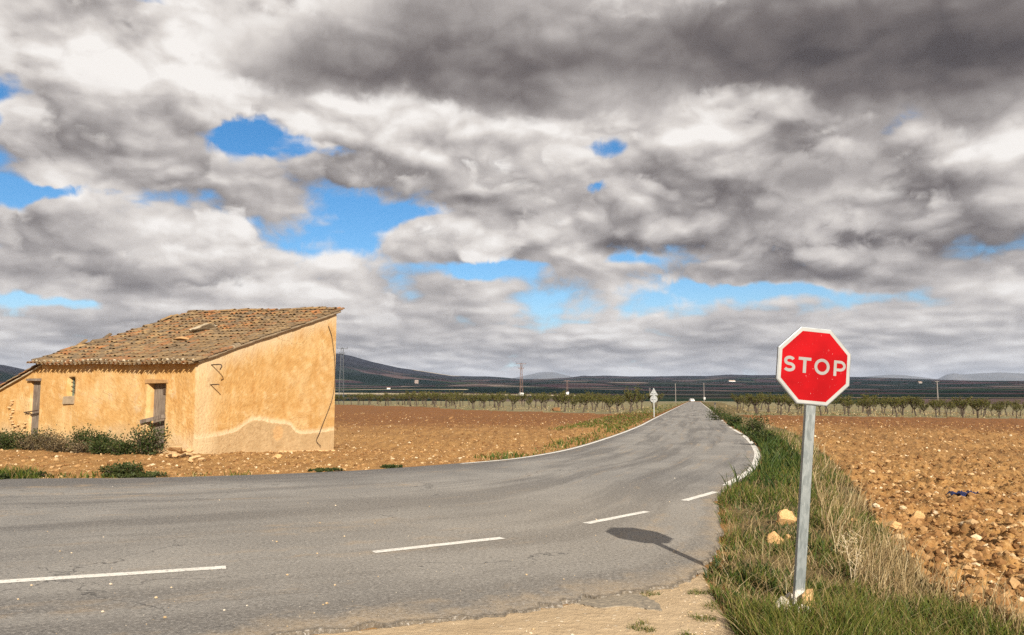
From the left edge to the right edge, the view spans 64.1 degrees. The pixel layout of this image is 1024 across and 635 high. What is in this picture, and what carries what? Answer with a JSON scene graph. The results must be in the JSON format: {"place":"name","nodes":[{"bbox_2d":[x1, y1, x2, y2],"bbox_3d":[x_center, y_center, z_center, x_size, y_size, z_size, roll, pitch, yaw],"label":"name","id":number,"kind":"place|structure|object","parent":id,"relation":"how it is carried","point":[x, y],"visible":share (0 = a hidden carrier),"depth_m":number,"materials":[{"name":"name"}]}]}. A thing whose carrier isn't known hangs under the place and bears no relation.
{"place":"outdoors","nodes":[
{"label":"outdoors","id":0,"kind":"place"},
{"bbox_2d":[0,402,760,634],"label":"road","id":1,"kind":"structure","parent":0,"point":[197,543],"depth_m":9.23,"materials":[{"name":"grey asphalt"}]},
{"bbox_2d":[17,478,674,633],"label":"road chips","id":2,"kind":"object","parent":1,"relation":"on","point":[286,574],"visible":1,"depth_m":6.95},
{"bbox_2d":[0,401,1023,634],"bbox_3d":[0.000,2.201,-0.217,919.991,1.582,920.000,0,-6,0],"label":"ground","id":3,"kind":"structure","parent":0,"point":[574,619],"depth_m":21.00,"materials":[{"name":"soil"}]},
{"bbox_2d":[0,428,29,449],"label":"shrub","id":4,"kind":"object","parent":3,"relation":"on","point":[4,443],"visible":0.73,"depth_m":25.71,"materials":[{"name":"green plant"}]},
{"bbox_2d":[0,467,51,479],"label":"weed clump","id":5,"kind":"object","parent":3,"relation":"on","point":[5,476],"visible":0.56,"depth_m":16.52,"materials":[{"name":"green plant"}]},
{"bbox_2d":[7,423,50,449],"bbox_3d":[-15.058,3.767,25.632,1.325,0.925,1.235,0,-6,0],"label":"shrub","id":6,"kind":"object","parent":3,"relation":"on","point":[20,447],"visible":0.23,"depth_m":25.53,"materials":[{"name":"green plant"}]},
{"bbox_2d":[11,425,53,450],"bbox_3d":[-14.799,3.729,25.233,1.129,0.803,1.039,-2,-6,15],"label":"shrub","id":7,"kind":"object","parent":3,"relation":"on","point":[29,443],"visible":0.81,"depth_m":25.11,"materials":[{"name":"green plant"}]},
{"bbox_2d":[28,424,65,449],"bbox_3d":[-14.093,3.681,24.921,1.033,0.854,1.211,5,-8,-44],"label":"shrub","id":8,"kind":"object","parent":3,"relation":"on","point":[49,437],"visible":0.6,"depth_m":24.86,"materials":[{"name":"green plant"}]},
{"bbox_2d":[40,436,73,452],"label":"shrub","id":9,"kind":"object","parent":3,"relation":"on","point":[56,449],"visible":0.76,"depth_m":24.42,"materials":[{"name":"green plant"}]},
{"bbox_2d":[62,438,94,452],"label":"shrub","id":10,"kind":"object","parent":3,"relation":"on","point":[76,447],"visible":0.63,"depth_m":23.95,"materials":[{"name":"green plant"}]},
{"bbox_2d":[63,423,98,451],"bbox_3d":[-12.933,3.610,24.516,0.927,0.911,0.930,0,-6,0],"label":"shrub","id":11,"kind":"object","parent":3,"relation":"on","point":[80,436],"visible":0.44,"depth_m":24.44,"materials":[{"name":"green plant"}]},
{"bbox_2d":[83,435,121,454],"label":"shrub","id":12,"kind":"object","parent":3,"relation":"on","point":[96,448],"visible":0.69,"depth_m":23.34,"materials":[{"name":"green plant"}]},
{"bbox_2d":[84,426,123,450],"bbox_3d":[-11.921,3.593,23.872,1.024,0.889,1.014,0,-6,0],"label":"shrub","id":13,"kind":"object","parent":3,"relation":"on","point":[97,435],"visible":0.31,"depth_m":23.77,"materials":[{"name":"green plant"}]},
{"bbox_2d":[100,437,137,454],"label":"shrub","id":14,"kind":"object","parent":3,"relation":"on","point":[119,448],"visible":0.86,"depth_m":23.08,"materials":[{"name":"green plant"}]},
{"bbox_2d":[95,459,147,477],"bbox_3d":[-8.039,3.126,16.789,0.907,0.408,0.875,-4,-7,35],"label":"weed clump","id":15,"kind":"object","parent":3,"relation":"on","point":[123,468],"visible":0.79,"depth_m":16.73,"materials":[{"name":"green plant"}]},
{"bbox_2d":[0,463,245,478],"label":"edge grass","id":16,"kind":"structure","parent":3,"relation":"on","point":[12,472],"depth_m":16.36,"materials":[{"name":"green plant"}]},
{"bbox_2d":[114,470,170,477],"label":"weed clump","id":17,"kind":"object","parent":3,"relation":"on","point":[148,474],"visible":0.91,"depth_m":16.55,"materials":[{"name":"green plant"}]},
{"bbox_2d":[122,421,171,454],"bbox_3d":[-10.319,3.416,23.117,1.226,0.990,1.227,0,-6,0],"label":"shrub","id":18,"kind":"object","parent":3,"relation":"on","point":[142,441],"visible":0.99,"depth_m":23.08,"materials":[{"name":"green plant"}]},
{"bbox_2d":[0,306,344,454],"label":"farm shed","id":19,"kind":"structure","parent":3,"relation":"on","point":[229,381],"depth_m":25.64,"materials":[{"name":"paint"}]},
{"bbox_2d":[31,381,40,435],"bbox_3d":[-15.603,3.085,26.784,0.371,1.986,0.038,-3,-6,28],"label":"door","id":20,"kind":"structure","parent":19,"relation":"in","point":[37,384],"depth_m":26.79,"materials":[{"name":"grey wood"}]},
{"bbox_2d":[71,377,74,395],"bbox_3d":[-13.839,2.190,25.908,0.320,0.590,0.104,-3,-6,28],"label":"window","id":21,"kind":"structure","parent":19,"relation":"in","point":[73,386],"depth_m":25.97,"materials":[{"name":"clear glass"}]},
{"bbox_2d":[152,384,165,447],"bbox_3d":[-10.348,2.899,24.078,0.676,1.899,0.057,-3,-7,30],"label":"door","id":22,"kind":"structure","parent":19,"relation":"in","point":[159,389],"depth_m":24.13,"materials":[{"name":"wood"}]},
{"bbox_2d":[179,453,192,457],"bbox_3d":[-8.854,3.736,22.097,0.355,0.155,0.293,-3,-12,15],"label":"rubble stone","id":23,"kind":"object","parent":3,"relation":"on","point":[186,454],"visible":0.77,"depth_m":22.02,"materials":[{"name":"beige stone"}]},
{"bbox_2d":[189,455,201,458],"bbox_3d":[-8.335,3.679,21.488,0.318,0.128,0.200,1,-6,-8],"label":"rubble stone","id":24,"kind":"object","parent":3,"relation":"on","point":[196,456],"visible":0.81,"depth_m":21.45,"materials":[{"name":"beige stone"}]},
{"bbox_2d":[307,467,344,471],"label":"weed clump","id":25,"kind":"object","parent":3,"relation":"on","point":[321,469],"visible":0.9,"depth_m":17.97,"materials":[{"name":"green plant"}]},
{"bbox_2d":[0,412,653,477],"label":"field stones","id":26,"kind":"object","parent":3,"relation":"on","point":[238,468],"visible":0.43,"depth_m":22.18,"materials":[{"name":"stone"}]},
{"bbox_2d":[337,347,347,402],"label":"lattice pole","id":27,"kind":"object","parent":3,"relation":"on","point":[343,353],"visible":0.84,"depth_m":244.70,"materials":[{"name":"grey metal"}]},
{"bbox_2d":[13,405,672,478],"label":"roadside grass","id":28,"kind":"structure","parent":3,"relation":"on","point":[561,442],"depth_m":26.04,"materials":[{"name":"plant"}]},
{"bbox_2d":[380,464,402,467],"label":"weed clump","id":29,"kind":"object","parent":3,"relation":"on","point":[391,466],"visible":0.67,"depth_m":18.84,"materials":[{"name":"green plant"}]},
{"bbox_2d":[405,391,415,405],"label":"almond tree","id":30,"kind":"object","parent":3,"relation":"on","point":[408,393],"visible":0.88,"depth_m":160.06,"materials":[{"name":"green plant"}]},
{"bbox_2d":[421,391,429,406],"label":"almond tree","id":31,"kind":"object","parent":3,"relation":"on","point":[428,394],"visible":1,"depth_m":150.94,"materials":[{"name":"green plant"}]},
{"bbox_2d":[430,391,441,406],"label":"almond tree","id":32,"kind":"object","parent":3,"relation":"on","point":[433,393],"visible":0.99,"depth_m":147.03,"materials":[{"name":"green plant"}]},
{"bbox_2d":[441,392,452,407],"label":"almond tree","id":33,"kind":"object","parent":3,"relation":"on","point":[447,397],"visible":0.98,"depth_m":143.03,"materials":[{"name":"green plant"}]},
{"bbox_2d":[450,396,459,408],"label":"almond tree","id":34,"kind":"object","parent":3,"relation":"on","point":[453,400],"visible":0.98,"depth_m":138.83,"materials":[{"name":"green plant"}]},
{"bbox_2d":[454,391,463,406],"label":"almond tree","id":35,"kind":"object","parent":3,"relation":"on","point":[460,395],"visible":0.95,"depth_m":166.06,"materials":[{"name":"green plant"}]},
{"bbox_2d":[469,391,478,408],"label":"almond tree","id":36,"kind":"object","parent":3,"relation":"on","point":[474,396],"visible":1,"depth_m":134.62,"materials":[{"name":"green plant"}]},
{"bbox_2d":[478,396,487,408],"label":"almond tree","id":37,"kind":"object","parent":3,"relation":"on","point":[484,399],"visible":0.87,"depth_m":142.33,"materials":[{"name":"green plant"}]},
{"bbox_2d":[490,392,501,407],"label":"almond tree","id":38,"kind":"object","parent":3,"relation":"on","point":[492,394],"visible":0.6,"depth_m":152.47,"materials":[{"name":"green plant"}]},
{"bbox_2d":[493,393,506,409],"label":"almond tree","id":39,"kind":"object","parent":3,"relation":"on","point":[500,399],"visible":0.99,"depth_m":125.22,"materials":[{"name":"green plant"}]},
{"bbox_2d":[508,394,520,410],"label":"almond tree","id":40,"kind":"object","parent":3,"relation":"on","point":[516,398],"visible":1,"depth_m":120.82,"materials":[{"name":"green plant"}]},
{"bbox_2d":[518,363,523,401],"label":"lattice pole","id":41,"kind":"object","parent":3,"relation":"on","point":[521,381],"visible":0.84,"depth_m":257.07,"materials":[{"name":"grey metal"}]},
{"bbox_2d":[535,393,546,409],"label":"almond tree","id":42,"kind":"object","parent":3,"relation":"on","point":[543,397],"visible":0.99,"depth_m":124.96,"materials":[{"name":"green plant"}]},
{"bbox_2d":[552,390,566,406],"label":"almond tree","id":43,"kind":"object","parent":3,"relation":"on","point":[557,396],"visible":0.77,"depth_m":120.03,"materials":[{"name":"green plant"}]},
{"bbox_2d":[558,393,573,411],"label":"almond tree","id":44,"kind":"object","parent":3,"relation":"on","point":[563,398],"visible":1,"depth_m":109.39,"materials":[{"name":"green plant"}]},
{"bbox_2d":[568,397,579,410],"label":"almond tree","id":45,"kind":"object","parent":3,"relation":"on","point":[575,402],"visible":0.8,"depth_m":116.78,"materials":[{"name":"green plant"}]},
{"bbox_2d":[433,589,728,634],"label":"track gravel","id":46,"kind":"structure","parent":3,"relation":"on","point":[660,616],"depth_m":5.69,"materials":[{"name":"beige gravel"}]},
{"bbox_2d":[577,394,591,412],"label":"almond tree","id":47,"kind":"object","parent":3,"relation":"on","point":[585,399],"visible":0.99,"depth_m":103.45,"materials":[{"name":"green plant"}]},
{"bbox_2d":[585,390,596,409],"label":"almond tree","id":48,"kind":"object","parent":3,"relation":"on","point":[587,394],"visible":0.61,"depth_m":122.75,"materials":[{"name":"green plant"}]},
{"bbox_2d":[591,396,603,411],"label":"almond tree","id":49,"kind":"object","parent":3,"relation":"on","point":[599,399],"visible":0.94,"depth_m":111.64,"materials":[{"name":"green plant"}]},
{"bbox_2d":[603,396,617,412],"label":"almond tree","id":50,"kind":"object","parent":3,"relation":"on","point":[607,399],"visible":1,"depth_m":99.60,"materials":[{"name":"green plant"}]},
{"bbox_2d":[548,403,680,429],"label":"bank grass","id":51,"kind":"structure","parent":3,"relation":"on","point":[595,420],"depth_m":57.23,"materials":[{"name":"plant"}]},
{"bbox_2d":[608,394,624,411],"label":"almond tree","id":52,"kind":"object","parent":3,"relation":"on","point":[618,400],"visible":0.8,"depth_m":108.30,"materials":[{"name":"green plant"}]},
{"bbox_2d":[573,593,661,611],"bbox_3d":[0.761,2.263,6.495,0.752,0.082,0.822,0,-6,0],"label":"asphalt patch","id":53,"kind":"object","parent":3,"relation":"on","point":[638,600],"visible":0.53,"depth_m":6.40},
{"bbox_2d":[622,384,639,412],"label":"almond tree","id":54,"kind":"object","parent":3,"relation":"on","point":[627,395],"visible":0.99,"depth_m":95.95,"materials":[{"name":"green plant"}]},
{"bbox_2d":[637,390,650,409],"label":"almond tree","id":55,"kind":"object","parent":3,"relation":"on","point":[641,397],"visible":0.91,"depth_m":121.45,"materials":[{"name":"green plant"}]},
{"bbox_2d":[650,388,657,416],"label":"road sign","id":56,"kind":"object","parent":3,"relation":"on","point":[653,398],"visible":0.96,"depth_m":69.62,"materials":[{"name":"grey metal"}]},
{"bbox_2d":[626,579,735,634],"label":"track tufts","id":57,"kind":"object","parent":3,"relation":"on","point":[686,633],"visible":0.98,"depth_m":5.85,"materials":[{"name":"green plant"}]},
{"bbox_2d":[377,404,1023,417],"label":"orchard weeds","id":58,"kind":"object","parent":3,"relation":"on","point":[825,413],"visible":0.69,"depth_m":114.56,"materials":[{"name":"green plant"}]},
{"bbox_2d":[703,405,732,419],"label":"verge bush","id":59,"kind":"object","parent":3,"relation":"on","point":[715,416],"visible":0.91,"depth_m":59.07,"materials":[{"name":"green plant"}]},
{"bbox_2d":[723,413,743,425],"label":"verge bush","id":60,"kind":"object","parent":3,"relation":"on","point":[737,420],"visible":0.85,"depth_m":47.31,"materials":[{"name":"green plant"}]},
{"bbox_2d":[729,393,741,409],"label":"almond tree","id":61,"kind":"object","parent":3,"relation":"on","point":[732,396],"visible":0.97,"depth_m":107.94,"materials":[{"name":"green plant"}]},
{"bbox_2d":[739,396,750,411],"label":"almond tree","id":62,"kind":"object","parent":3,"relation":"on","point":[744,401],"visible":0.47,"depth_m":94.72,"materials":[{"name":"green plant"}]},
{"bbox_2d":[702,402,800,496],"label":"roadside weeds","id":63,"kind":"object","parent":3,"relation":"on","point":[776,455],"visible":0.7,"depth_m":18.35,"materials":[{"name":"green plant"}]},
{"bbox_2d":[745,392,763,414],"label":"almond tree","id":64,"kind":"object","parent":3,"relation":"on","point":[750,397],"visible":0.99,"depth_m":81.46,"materials":[{"name":"green plant"}]},
{"bbox_2d":[741,412,773,434],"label":"verge bush","id":65,"kind":"object","parent":3,"relation":"on","point":[757,424],"visible":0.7,"depth_m":34.98,"materials":[{"name":"green plant"}]},
{"bbox_2d":[742,426,778,445],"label":"verge bush","id":66,"kind":"object","parent":3,"relation":"on","point":[760,433],"visible":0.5,"depth_m":27.71,"materials":[{"name":"green plant"}]},
{"bbox_2d":[761,392,775,411],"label":"almond tree","id":67,"kind":"object","parent":3,"relation":"on","point":[769,400],"visible":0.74,"depth_m":95.92,"materials":[{"name":"green plant"}]},
{"bbox_2d":[768,531,783,543],"bbox_3d":[2.970,2.494,9.208,0.169,0.171,0.140,-4,-7,36],"label":"stone","id":68,"kind":"object","parent":3,"relation":"on","point":[772,535],"visible":0.57,"depth_m":9.17,"materials":[{"name":"beige stone"}]},
{"bbox_2d":[771,394,782,413],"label":"almond tree","id":69,"kind":"object","parent":3,"relation":"on","point":[777,402],"visible":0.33,"depth_m":89.59,"materials":[{"name":"green plant"}]},
{"bbox_2d":[773,393,790,414],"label":"almond tree","id":70,"kind":"object","parent":3,"relation":"on","point":[783,398],"visible":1,"depth_m":81.99,"materials":[{"name":"green plant"}]},
{"bbox_2d":[775,596,791,611],"bbox_3d":[2.043,2.189,6.174,0.162,0.166,0.140,5,-7,-40],"label":"concrete lump","id":71,"kind":"object","parent":3,"relation":"on","point":[783,601],"visible":0.16,"depth_m":6.15,"materials":[{"name":"grey concrete"}]},
{"bbox_2d":[776,509,796,524],"bbox_3d":[3.485,2.559,10.394,0.322,0.234,0.211,2,-6,-17],"label":"stone","id":72,"kind":"object","parent":3,"relation":"on","point":[786,514],"visible":0.71,"depth_m":10.32,"materials":[{"name":"beige stone"}]},
{"bbox_2d":[802,589,814,606],"bbox_3d":[2.253,2.169,6.209,0.098,0.186,0.153,-1,-6,15],"label":"stone","id":73,"kind":"object","parent":3,"relation":"on","point":[807,592],"visible":0.32,"depth_m":6.17,"materials":[{"name":"beige stone"}]},
{"bbox_2d":[775,327,850,603],"bbox_3d":[2.276,1.269,6.331,0.600,2.385,0.061,6,-5,-7],"label":"stop sign","id":74,"kind":"object","parent":3,"relation":"on","point":[813,368],"visible":1,"depth_m":6.37,"materials":[{"name":"metal"}]},
{"bbox_2d":[835,394,853,414],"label":"almond tree","id":75,"kind":"object","parent":3,"relation":"on","point":[844,398],"visible":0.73,"depth_m":92.64,"materials":[{"name":"green plant"}]},
{"bbox_2d":[841,399,854,415],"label":"almond tree","id":76,"kind":"object","parent":3,"relation":"on","point":[847,403],"visible":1,"depth_m":85.00,"materials":[{"name":"green plant"}]},
{"bbox_2d":[834,529,866,581],"bbox_3d":[2.878,2.070,7.015,0.303,0.548,0.285,0,-6,0],"label":"dead weed","id":77,"kind":"object","parent":3,"relation":"on","point":[856,555],"visible":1,"depth_m":6.99,"materials":[{"name":"beige plant"}]},
{"bbox_2d":[690,477,1023,634],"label":"dead stalks","id":78,"kind":"object","parent":3,"relation":"on","point":[785,557],"visible":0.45,"depth_m":7.13,"materials":[{"name":"beige plant"}]},
{"bbox_2d":[702,427,1023,634],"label":"verge grass","id":79,"kind":"structure","parent":3,"relation":"on","point":[840,617],"depth_m":5.85,"materials":[{"name":"green plant"}]},
{"bbox_2d":[858,397,873,415],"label":"almond tree","id":80,"kind":"object","parent":3,"relation":"on","point":[867,403],"visible":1,"depth_m":84.80,"materials":[{"name":"green plant"}]},
{"bbox_2d":[860,391,878,413],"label":"almond tree","id":81,"kind":"object","parent":3,"relation":"on","point":[868,399],"visible":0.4,"depth_m":99.74,"materials":[{"name":"green plant"}]},
{"bbox_2d":[863,394,877,414],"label":"almond tree","id":82,"kind":"object","parent":3,"relation":"on","point":[871,396],"visible":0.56,"depth_m":91.88,"materials":[{"name":"green plant"}]},
{"bbox_2d":[729,412,1023,634],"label":"dry grass","id":83,"kind":"structure","parent":3,"relation":"on","point":[884,549],"depth_m":7.47,"materials":[{"name":"beige plant"}]},
{"bbox_2d":[873,395,890,412],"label":"almond tree","id":84,"kind":"object","parent":3,"relation":"on","point":[876,401],"visible":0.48,"depth_m":108.73,"materials":[{"name":"green plant"}]},
{"bbox_2d":[876,398,891,413],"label":"almond tree","id":85,"kind":"object","parent":3,"relation":"on","point":[884,404],"visible":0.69,"depth_m":101.65,"materials":[{"name":"green plant"}]},
{"bbox_2d":[750,415,1023,620],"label":"field clods","id":86,"kind":"object","parent":3,"relation":"on","point":[972,516],"visible":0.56,"depth_m":10.39,"materials":[{"name":"soil"}]},
{"bbox_2d":[885,521,901,529],"bbox_3d":[4.582,2.505,9.844,0.221,0.118,0.116,-5,-8,44],"label":"stone","id":87,"kind":"object","parent":3,"relation":"on","point":[896,524],"visible":0.71,"depth_m":9.79,"materials":[{"name":"beige stone"}]},
{"bbox_2d":[886,396,904,416],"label":"almond tree","id":88,"kind":"object","parent":3,"relation":"on","point":[895,401],"visible":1,"depth_m":85.89,"materials":[{"name":"green plant"}]},
{"bbox_2d":[898,396,909,415],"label":"almond tree","id":89,"kind":"object","parent":3,"relation":"on","point":[906,405],"visible":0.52,"depth_m":94.90,"materials":[{"name":"green plant"}]},
{"bbox_2d":[905,395,924,416],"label":"almond tree","id":90,"kind":"object","parent":3,"relation":"on","point":[917,401],"visible":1,"depth_m":88.53,"materials":[{"name":"green plant"}]},
{"bbox_2d":[910,510,924,520],"bbox_3d":[5.311,2.622,10.738,0.199,0.186,0.199,0,-6,-2],"label":"stone","id":91,"kind":"object","parent":3,"relation":"on","point":[918,515],"visible":0.7,"depth_m":10.65,"materials":[{"name":"beige stone"}]},
{"bbox_2d":[919,402,928,415],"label":"almond tree","id":92,"kind":"object","parent":3,"relation":"on","point":[923,408],"visible":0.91,"depth_m":95.31,"materials":[{"name":"green plant"}]},
{"bbox_2d":[928,399,943,416],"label":"almond tree","id":93,"kind":"object","parent":3,"relation":"on","point":[934,404],"visible":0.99,"depth_m":87.82,"materials":[{"name":"green plant"}]},
{"bbox_2d":[940,398,953,415],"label":"almond tree","id":94,"kind":"object","parent":3,"relation":"on","point":[949,404],"visible":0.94,"depth_m":96.00,"materials":[{"name":"green plant"}]},
{"bbox_2d":[952,393,970,417],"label":"almond tree","id":95,"kind":"object","parent":3,"relation":"on","point":[960,402],"visible":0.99,"depth_m":88.75,"materials":[{"name":"green plant"}]},
{"bbox_2d":[953,399,970,415],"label":"almond tree","id":96,"kind":"object","parent":3,"relation":"on","point":[954,403],"visible":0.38,"depth_m":97.44,"materials":[{"name":"green plant"}]},
{"bbox_2d":[946,490,978,496],"bbox_3d":[7.354,2.862,13.285,0.551,0.100,0.300,1,-6,-12],"label":"plastic sheet","id":97,"kind":"object","parent":3,"relation":"on","point":[960,493],"visible":0.81,"depth_m":13.24,"materials":[{"name":"blue plastic"}]},
{"bbox_2d":[969,396,988,417],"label":"almond tree","id":98,"kind":"object","parent":3,"relation":"on","point":[979,405],"visible":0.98,"depth_m":89.62,"materials":[{"name":"green plant"}]},
{"bbox_2d":[977,399,993,416],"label":"almond tree","id":99,"kind":"object","parent":3,"relation":"on","point":[986,407],"visible":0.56,"depth_m":98.09,"materials":[{"name":"green plant"}]},
{"bbox_2d":[991,403,1004,417],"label":"almond tree","id":100,"kind":"object","parent":3,"relation":"on","point":[1000,408],"visible":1,"depth_m":90.61,"materials":[{"name":"green plant"}]},
{"bbox_2d":[996,399,1010,415],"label":"almond tree","id":101,"kind":"object","parent":3,"relation":"on","point":[1006,403],"visible":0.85,"depth_m":106.87,"materials":[{"name":"green plant"}]},
{"bbox_2d":[1008,399,1020,415],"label":"almond tree","id":102,"kind":"object","parent":3,"relation":"on","point":[1011,403],"visible":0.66,"depth_m":115.84,"materials":[{"name":"green plant"}]},
{"bbox_2d":[1011,404,1022,417],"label":"almond tree","id":103,"kind":"object","parent":3,"relation":"on","point":[1014,407],"visible":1,"depth_m":92.31,"materials":[{"name":"green plant"}]},
{"bbox_2d":[0,354,1023,403],"bbox_3d":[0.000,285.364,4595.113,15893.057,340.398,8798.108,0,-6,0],"label":"hills","id":104,"kind":"structure","parent":0,"point":[363,376],"depth_m":2166.46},
{"bbox_2d":[0,0,1023,378],"label":"sky","id":105,"kind":"structure","parent":0,"point":[574,188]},
{"bbox_2d":[516,372,1023,380],"bbox_3d":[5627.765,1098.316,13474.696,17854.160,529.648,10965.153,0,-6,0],"label":"mountains","id":106,"kind":"structure","parent":0,"point":[1000,376],"depth_m":13191.62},
{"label":"rubble stone","id":107,"kind":"object","parent":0,"visible":0},
{"bbox_2d":[166,446,181,451],"bbox_3d":[-8.760,3.407,21.205,0.289,0.165,0.433,-5,-8,43],"label":"rubble stone","id":108,"kind":"object","parent":107,"relation":"on","point":[176,448],"visible":1,"depth_m":21.14,"materials":[{"name":"beige stone"}]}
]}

